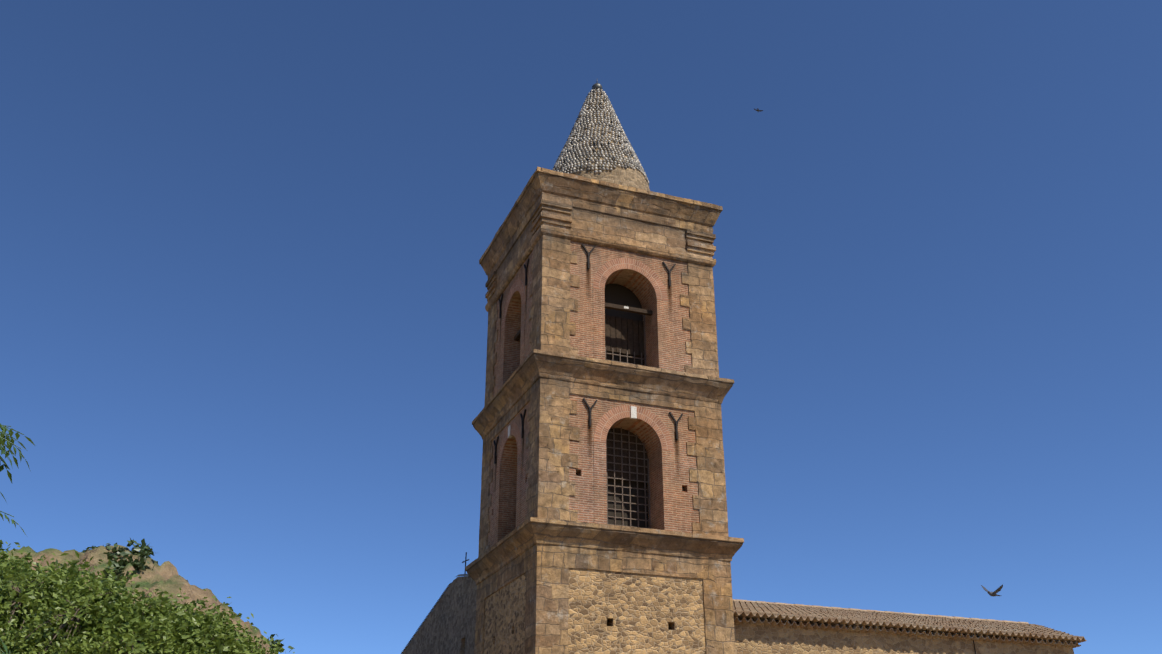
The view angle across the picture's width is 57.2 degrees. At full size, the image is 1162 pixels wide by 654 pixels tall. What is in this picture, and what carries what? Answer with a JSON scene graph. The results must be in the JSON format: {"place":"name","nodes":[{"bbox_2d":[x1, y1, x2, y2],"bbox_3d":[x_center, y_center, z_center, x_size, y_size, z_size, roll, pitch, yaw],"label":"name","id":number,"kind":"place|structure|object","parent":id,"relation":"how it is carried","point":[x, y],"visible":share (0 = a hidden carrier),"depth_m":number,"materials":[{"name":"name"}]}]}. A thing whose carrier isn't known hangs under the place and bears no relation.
{"place":"outdoors","nodes":[
{"label":"outdoors","id":0,"kind":"place"},
{"bbox_2d":[1,545,274,653],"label":"hill terrain","id":1,"kind":"structure","parent":0,"point":[165,576],"depth_m":187.66,"materials":[{"name":"beige soil"}]},
{"bbox_2d":[82,538,294,651],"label":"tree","id":2,"kind":"object","parent":1,"relation":"on","point":[144,549],"visible":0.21,"depth_m":193.74,"materials":[{"name":"green plant"}]},
{"bbox_2d":[402,576,476,653],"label":"church facade","id":3,"kind":"structure","parent":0,"point":[448,626],"depth_m":34.98,"materials":[{"name":"grey stone"}]},
{"bbox_2d":[401,574,468,653],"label":"gable coping","id":4,"kind":"object","parent":3,"relation":"on","point":[442,594],"visible":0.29,"depth_m":37.69,"materials":[{"name":"stone"}]},
{"bbox_2d":[0,0,1161,653],"label":"sky","id":5,"kind":"structure","parent":0,"point":[244,315],"materials":[{"name":"blue"}]},
{"bbox_2d":[981,584,1002,595],"bbox_3d":[10.464,6.642,27.001,0.457,0.340,0.528,0,-25,-1],"label":"bird","id":6,"kind":"object","parent":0,"point":[994,592],"visible":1,"depth_m":26.91},
{"label":"ground","id":7,"kind":"structure","parent":0,"visible":0},
{"bbox_2d":[0,424,34,653],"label":"ailanthus tree","id":8,"kind":"object","parent":7,"relation":"on","point":[3,439],"visible":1,"depth_m":7.60,"materials":[{"name":"green plant"}]},
{"bbox_2d":[0,540,55,588],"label":"locust tree","id":9,"kind":"object","parent":7,"relation":"on","point":[14,563],"visible":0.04,"depth_m":30.81,"materials":[{"name":"green plant"}]},
{"bbox_2d":[0,551,152,653],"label":"locust tree","id":10,"kind":"object","parent":7,"relation":"on","point":[21,599],"visible":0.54,"depth_m":26.84,"materials":[{"name":"green plant"}]},
{"bbox_2d":[0,559,211,653],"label":"locust tree","id":11,"kind":"object","parent":7,"relation":"on","point":[135,639],"visible":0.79,"depth_m":26.46,"materials":[{"name":"green plant"}]},
{"bbox_2d":[116,588,262,653],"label":"locust tree","id":12,"kind":"object","parent":7,"relation":"on","point":[218,636],"visible":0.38,"depth_m":28.35,"materials":[{"name":"green plant"}]},
{"bbox_2d":[216,619,278,653],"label":"locust tree","id":13,"kind":"object","parent":7,"relation":"on","point":[264,640],"visible":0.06,"depth_m":31.20,"materials":[{"name":"green plant"}]},
{"bbox_2d":[253,631,294,653],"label":"locust tree","id":14,"kind":"object","parent":7,"relation":"on","point":[272,650],"visible":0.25,"depth_m":33.20,"materials":[{"name":"green plant"}]},
{"bbox_2d":[484,568,705,653],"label":"stone wall panels","id":15,"kind":"object","parent":7,"relation":"on","point":[610,612],"visible":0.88,"depth_m":27.34,"materials":[{"name":"beige stone"}]},
{"bbox_2d":[474,543,735,653],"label":"tower base frame","id":16,"kind":"object","parent":7,"relation":"on","point":[545,568],"visible":0.6,"depth_m":27.60,"materials":[{"name":"beige stone"}]},
{"bbox_2d":[465,517,743,584],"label":"cornice","id":17,"kind":"structure","parent":16,"relation":"on","point":[524,536],"depth_m":27.97,"materials":[{"name":"beige stone"}]},
{"bbox_2d":[494,405,676,544],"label":"arch rings","id":18,"kind":"object","parent":17,"relation":"on","point":[609,419],"visible":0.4,"depth_m":29.17,"materials":[{"name":"brick"}]},
{"bbox_2d":[488,394,699,546],"bbox_3d":[0.473,4.819,31.225,5.440,3.720,5.440,9,-27,-19],"label":"brick","id":19,"kind":"object","parent":17,"relation":"on","point":[582,500],"visible":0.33,"depth_m":29.44,"materials":[{"name":"brown brick"}]},
{"bbox_2d":[514,302,652,481],"bbox_3d":[0.473,2.647,32.246,4.840,5.080,4.840,9,-27,-19],"label":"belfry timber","id":20,"kind":"object","parent":19,"relation":"on","point":[623,334],"visible":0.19,"depth_m":31.28,"materials":[{"name":"brown wood"}]},
{"bbox_2d":[495,264,678,478],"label":"wall stains","id":21,"kind":"object","parent":19,"relation":"attached to","point":[589,427],"depth_m":30.82,"materials":[{"name":"paint"}]},
{"bbox_2d":[493,244,682,463],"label":"tie rod anchors","id":22,"kind":"object","parent":19,"relation":"attached to","point":[584,400],"visible":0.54,"depth_m":31.11,"materials":[{"name":"metal"}]},
{"bbox_2d":[472,349,733,448],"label":"cornice","id":23,"kind":"structure","parent":19,"relation":"on","point":[536,370],"depth_m":29.92,"materials":[{"name":"brown stone"}]},
{"bbox_2d":[493,240,691,395],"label":"wall","id":24,"kind":"structure","parent":23,"relation":"on","point":[639,286],"depth_m":31.50,"materials":[{"name":"brown brick"}]},
{"bbox_2d":[499,258,670,388],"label":"arch rings","id":25,"kind":"object","parent":24,"relation":"attached to","point":[606,270],"visible":0.62,"depth_m":31.15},
{"bbox_2d":[484,234,718,406],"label":"corner pilasters","id":26,"kind":"object","parent":23,"relation":"on","point":[552,306],"visible":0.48,"depth_m":30.89,"materials":[{"name":"brown stone"}]},
{"bbox_2d":[479,167,722,311],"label":"cornice","id":27,"kind":"structure","parent":26,"relation":"on","point":[549,202],"depth_m":32.23,"materials":[{"name":"brown stone"}]},
{"bbox_2d":[559,91,649,190],"bbox_3d":[0.567,-5.590,36.160,3.760,5.820,3.760,9,-27,-19],"label":"spire","id":28,"kind":"object","parent":27,"relation":"on","point":[635,178],"visible":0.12,"depth_m":34.23,"materials":[{"name":"beige stone"}]},
{"bbox_2d":[592,82,601,89],"bbox_3d":[0.567,-8.486,37.522,0.380,0.660,0.380,9,-27,-19],"label":"finial","id":29,"kind":"object","parent":28,"relation":"on","point":[597,85],"visible":0.52,"depth_m":37.33,"materials":[{"name":"grey metal"}]},
{"bbox_2d":[552,88,648,185],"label":"spire ceramics","id":30,"kind":"object","parent":28,"relation":"attached to","point":[627,149],"visible":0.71,"depth_m":35.14,"materials":[{"name":"grey ceramic"}]},
{"bbox_2d":[478,387,728,556],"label":"pilasters","id":31,"kind":"object","parent":17,"relation":"on","point":[551,487],"visible":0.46,"depth_m":28.87,"materials":[{"name":"brown stone"}]},
{"bbox_2d":[605,284,648,527],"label":"interior wall","id":32,"kind":"structure","parent":17,"relation":"on","point":[617,294],"depth_m":29.95,"materials":[{"name":"brown"}]},
{"bbox_2d":[605,315,650,528],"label":"iron grilles","id":33,"kind":"object","parent":32,"relation":"on","point":[629,472],"visible":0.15,"depth_m":29.73,"materials":[{"name":"black metal"}]},
{"bbox_2d":[734,622,1073,653],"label":"church nave","id":34,"kind":"structure","parent":7,"relation":"on","point":[755,638],"depth_m":30.60,"materials":[{"name":"beige stone"}]},
{"bbox_2d":[733,599,1086,647],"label":"church roof tiles","id":35,"kind":"object","parent":34,"relation":"on","point":[829,618],"visible":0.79,"depth_m":32.28,"materials":[{"name":"brown tile"}]}
]}

